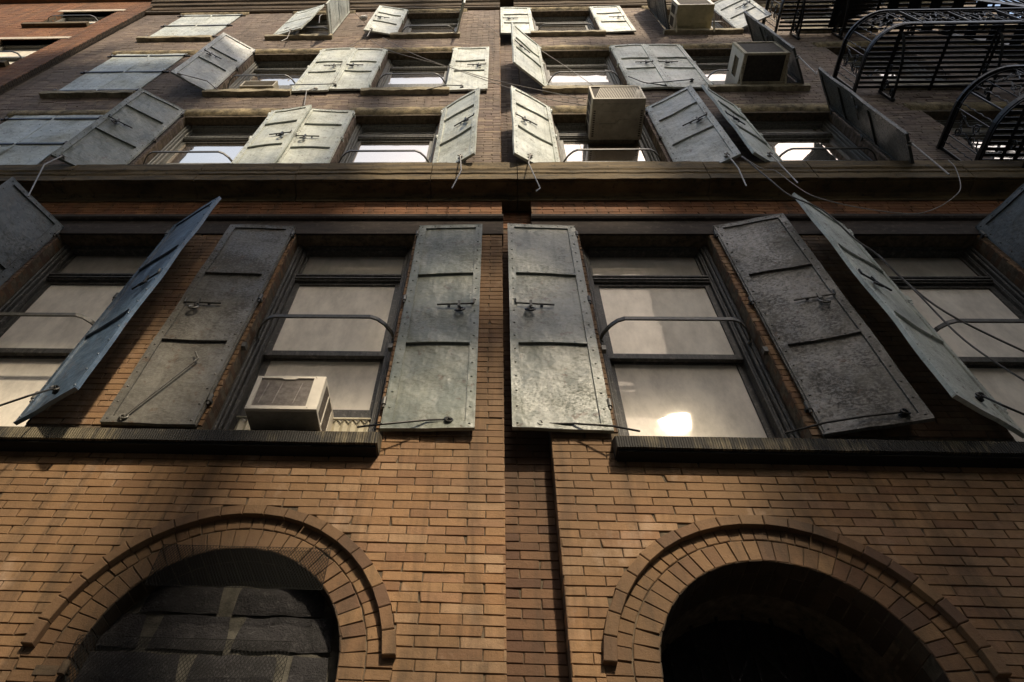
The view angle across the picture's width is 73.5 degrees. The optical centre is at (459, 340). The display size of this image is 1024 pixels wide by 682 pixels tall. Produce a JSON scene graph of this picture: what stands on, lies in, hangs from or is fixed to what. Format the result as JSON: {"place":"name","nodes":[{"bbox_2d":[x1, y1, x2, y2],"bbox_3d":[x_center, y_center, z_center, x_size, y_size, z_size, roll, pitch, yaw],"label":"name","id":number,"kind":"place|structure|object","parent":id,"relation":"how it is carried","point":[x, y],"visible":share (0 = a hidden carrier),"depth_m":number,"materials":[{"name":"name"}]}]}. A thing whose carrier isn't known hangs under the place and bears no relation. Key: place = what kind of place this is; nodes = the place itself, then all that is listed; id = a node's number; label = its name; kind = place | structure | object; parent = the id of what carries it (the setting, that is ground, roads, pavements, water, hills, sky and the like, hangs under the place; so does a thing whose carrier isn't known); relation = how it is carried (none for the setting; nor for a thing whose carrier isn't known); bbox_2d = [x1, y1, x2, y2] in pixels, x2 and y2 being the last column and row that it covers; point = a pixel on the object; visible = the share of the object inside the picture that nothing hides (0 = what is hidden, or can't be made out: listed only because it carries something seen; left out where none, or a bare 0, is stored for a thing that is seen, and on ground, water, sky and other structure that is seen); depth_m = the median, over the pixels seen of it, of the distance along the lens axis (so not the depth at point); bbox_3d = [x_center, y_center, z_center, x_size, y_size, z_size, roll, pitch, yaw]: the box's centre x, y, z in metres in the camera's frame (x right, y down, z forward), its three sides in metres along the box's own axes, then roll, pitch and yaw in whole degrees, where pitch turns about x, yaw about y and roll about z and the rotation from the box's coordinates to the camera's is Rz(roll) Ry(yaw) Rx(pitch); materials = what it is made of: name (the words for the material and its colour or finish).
{"place":"outdoors","nodes":[
{"label":"outdoors","id":0,"kind":"place"},
{"bbox_2d":[988,0,1020,17],"label":"sky","id":1,"kind":"structure","parent":0,"point":[1000,0],"materials":[{"name":"white"}]},
{"label":"ground","id":2,"kind":"structure","parent":0,"visible":0},
{"bbox_2d":[0,0,152,94],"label":"neighbour building","id":3,"kind":"structure","parent":2,"relation":"on","point":[37,37],"depth_m":13.04,"materials":[{"name":"red brick"}]},
{"bbox_2d":[0,45,47,63],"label":"window","id":4,"kind":"structure","parent":3,"relation":"in","point":[12,53],"depth_m":12.33,"materials":[{"name":"glass"}]},
{"bbox_2d":[48,15,107,24],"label":"window","id":5,"kind":"structure","parent":3,"relation":"in","point":[93,19],"depth_m":14.24,"materials":[{"name":"black glass"}]},
{"bbox_2d":[0,0,1023,681],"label":"brick building","id":6,"kind":"structure","parent":2,"relation":"on","point":[682,390],"depth_m":4.92,"materials":[{"name":"brick"}]},
{"bbox_2d":[0,244,155,426],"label":"window","id":7,"kind":"structure","parent":6,"relation":"in","point":[41,324],"depth_m":5.75,"materials":[{"name":"glass"}]},
{"bbox_2d":[143,125,259,163],"bbox_3d":[-3.120,-2.246,8.279,1.148,2.080,0.432,0,-53,3],"label":"window","id":8,"kind":"structure","parent":6,"relation":"in","point":[212,144],"depth_m":8.74,"materials":[{"name":"glass"}]},
{"bbox_2d":[240,81,278,88],"bbox_3d":[-2.896,-3.597,9.936,0.490,0.251,0.300,0,-53,3],"label":"air conditioner","id":9,"kind":"object","parent":6,"relation":"on","point":[258,84],"visible":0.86,"depth_m":9.81,"materials":[{"name":"beige metal"}]},
{"bbox_2d":[227,61,312,88],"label":"window","id":10,"kind":"structure","parent":6,"relation":"in","point":[286,73],"depth_m":11.26,"materials":[{"name":"glass"}]},
{"bbox_2d":[244,376,333,430],"bbox_3d":[-1.095,0.479,4.444,0.450,0.324,0.391,0,-53,3],"label":"air conditioner","id":11,"kind":"object","parent":6,"relation":"on","point":[297,403],"visible":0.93,"depth_m":4.30,"materials":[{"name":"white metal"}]},
{"bbox_2d":[212,245,412,431],"bbox_3d":[-1.020,-0.105,5.364,1.110,2.582,0.432,0,-53,3],"label":"window","id":12,"kind":"structure","parent":6,"relation":"in","point":[333,314],"depth_m":5.43,"materials":[{"name":"glass"}]},
{"bbox_2d":[284,20,343,33],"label":"window","id":13,"kind":"structure","parent":6,"relation":"in","point":[312,27],"depth_m":13.67,"materials":[{"name":"grey paint"}]},
{"bbox_2d":[360,15,367,20],"bbox_3d":[-1.836,-6.157,13.016,0.167,0.128,0.104,0,-53,3],"label":"wall lamp","id":14,"kind":"object","parent":6,"relation":"attached to","point":[363,17],"visible":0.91,"depth_m":12.99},
{"bbox_2d":[338,123,438,162],"bbox_3d":[-0.848,-2.227,8.166,1.118,2.080,0.432,0,-53,3],"label":"window","id":15,"kind":"structure","parent":6,"relation":"in","point":[368,143],"depth_m":8.64,"materials":[{"name":"glass"}]},
{"bbox_2d":[376,59,450,86],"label":"window","id":16,"kind":"structure","parent":6,"relation":"in","point":[398,73],"depth_m":11.02,"materials":[{"name":"clear glass"}]},
{"bbox_2d":[351,2,497,32],"bbox_3d":[-1.667,-6.402,13.362,4.912,3.080,0.059,1,-53,2],"label":"cable","id":17,"kind":"object","parent":6,"relation":"attached to","point":[424,7],"visible":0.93,"depth_m":13.65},
{"bbox_2d":[402,18,457,31],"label":"window","id":18,"kind":"structure","parent":6,"relation":"in","point":[415,25],"depth_m":13.57,"materials":[{"name":"glass"}]},
{"bbox_2d":[370,39,586,99],"bbox_3d":[0.024,-4.054,10.066,3.280,3.704,0.040,-1,-53,4],"label":"cable","id":19,"kind":"object","parent":6,"relation":"attached to","point":[482,76],"visible":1,"depth_m":9.53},
{"bbox_2d":[384,38,587,105],"bbox_3d":[0.119,-4.000,9.957,3.049,3.913,0.029,-1,-53,4],"label":"cable","id":20,"kind":"object","parent":6,"relation":"attached to","point":[487,80],"visible":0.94,"depth_m":9.42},
{"bbox_2d":[532,16,594,30],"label":"window","id":21,"kind":"structure","parent":6,"relation":"in","point":[540,23],"depth_m":13.44,"materials":[{"name":"glass"}]},
{"bbox_2d":[541,50,592,85],"bbox_3d":[1.538,-3.997,10.007,0.596,2.858,0.101,-22,-57,19],"label":"cable","id":22,"kind":"object","parent":6,"relation":"attached to","point":[567,67],"visible":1,"depth_m":10.08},
{"bbox_2d":[542,57,621,85],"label":"window","id":23,"kind":"structure","parent":6,"relation":"in","point":[597,71],"depth_m":10.89,"materials":[{"name":"clear glass"}]},
{"bbox_2d":[554,123,661,161],"bbox_3d":[1.734,-2.205,8.038,1.168,2.080,0.432,0,-53,3],"label":"window","id":24,"kind":"structure","parent":6,"relation":"in","point":[574,144],"depth_m":8.36,"materials":[{"name":"glass"}]},
{"bbox_2d":[585,86,645,139],"bbox_3d":[1.932,-2.845,8.517,0.633,0.518,0.507,0,-53,3],"label":"air conditioner","id":25,"kind":"object","parent":6,"relation":"attached to","point":[614,112],"visible":1,"depth_m":8.34,"materials":[{"name":"beige metal"}]},
{"bbox_2d":[581,245,800,437],"bbox_3d":[1.612,-0.083,5.233,1.160,2.582,0.432,0,-53,3],"label":"window","id":26,"kind":"structure","parent":6,"relation":"in","point":[680,357],"depth_m":5.10,"materials":[{"name":"glass"}]},
{"bbox_2d":[654,15,727,28],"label":"window","id":27,"kind":"structure","parent":6,"relation":"in","point":[717,25],"depth_m":12.96,"materials":[{"name":"grey paint"}]},
{"bbox_2d":[669,0,714,32],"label":"air conditioner","id":28,"kind":"object","parent":6,"relation":"attached to","point":[689,14],"visible":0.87,"depth_m":11.89,"materials":[{"name":"beige metal"}]},
{"bbox_2d":[691,56,784,84],"bbox_3d":[4.172,-4.020,10.348,1.198,2.165,0.432,0,-53,3],"label":"window","id":29,"kind":"structure","parent":6,"relation":"in","point":[715,68],"depth_m":10.93,"materials":[{"name":"clear glass"}]},
{"bbox_2d":[724,41,790,84],"bbox_3d":[4.171,-3.794,9.563,0.646,0.739,0.577,0,-53,3],"label":"air conditioner","id":30,"kind":"object","parent":6,"relation":"attached to","point":[766,62],"visible":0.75,"depth_m":9.38,"materials":[{"name":"beige metal"}]},
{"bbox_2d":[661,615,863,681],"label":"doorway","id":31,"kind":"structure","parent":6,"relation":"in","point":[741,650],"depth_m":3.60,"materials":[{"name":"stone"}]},
{"bbox_2d":[751,120,876,160],"bbox_3d":[4.071,-2.185,7.922,1.168,2.080,0.432,0,-53,3],"label":"window","id":32,"kind":"structure","parent":6,"relation":"in","point":[791,140],"depth_m":8.37,"materials":[{"name":"clear glass"}]},
{"bbox_2d":[777,12,855,24],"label":"window","id":33,"kind":"structure","parent":6,"relation":"in","point":[825,12],"depth_m":13.22,"materials":[{"name":"grey paint"}]},
{"bbox_2d":[741,156,960,213],"bbox_3d":[3.677,-1.412,6.068,1.909,1.382,0.079,0,-53,3],"label":"cable","id":34,"kind":"object","parent":6,"relation":"attached to","point":[861,207],"visible":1,"depth_m":5.73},
{"bbox_2d":[742,156,1023,351],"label":"cable","id":35,"kind":"object","parent":6,"relation":"attached to","point":[923,296],"visible":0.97,"depth_m":5.18,"materials":[{"name":"rubber"}]},
{"bbox_2d":[877,254,1023,380],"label":"cable","id":36,"kind":"object","parent":35,"relation":"attached to","point":[944,321],"visible":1,"depth_m":4.43,"materials":[{"name":"rubber"}]},
{"bbox_2d":[837,54,946,80],"bbox_3d":[6.459,-4.001,10.234,1.178,2.165,0.432,0,-53,3],"label":"window","id":37,"kind":"structure","parent":6,"relation":"in","point":[850,60],"depth_m":10.69,"materials":[{"name":"glass"}]},
{"bbox_2d":[762,0,1023,167],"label":"fire escape","id":38,"kind":"object","parent":6,"relation":"attached to","point":[844,12],"visible":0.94,"depth_m":8.94,"materials":[{"name":"black metal"}]},
{"bbox_2d":[864,246,1023,441],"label":"window","id":39,"kind":"structure","parent":6,"relation":"in","point":[963,283],"depth_m":5.52,"materials":[{"name":"glass"}]},
{"bbox_2d":[921,13,970,25],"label":"window","id":40,"kind":"structure","parent":6,"relation":"in","point":[925,13],"depth_m":13.19,"materials":[{"name":"grey paint"}]},
{"bbox_2d":[936,120,1023,158],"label":"window","id":41,"kind":"structure","parent":6,"relation":"in","point":[983,130],"depth_m":8.38,"materials":[{"name":"clear glass"}]},
{"bbox_2d":[995,53,1023,64],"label":"window","id":42,"kind":"structure","parent":6,"relation":"in","point":[995,53],"depth_m":10.96,"materials":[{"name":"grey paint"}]}
]}

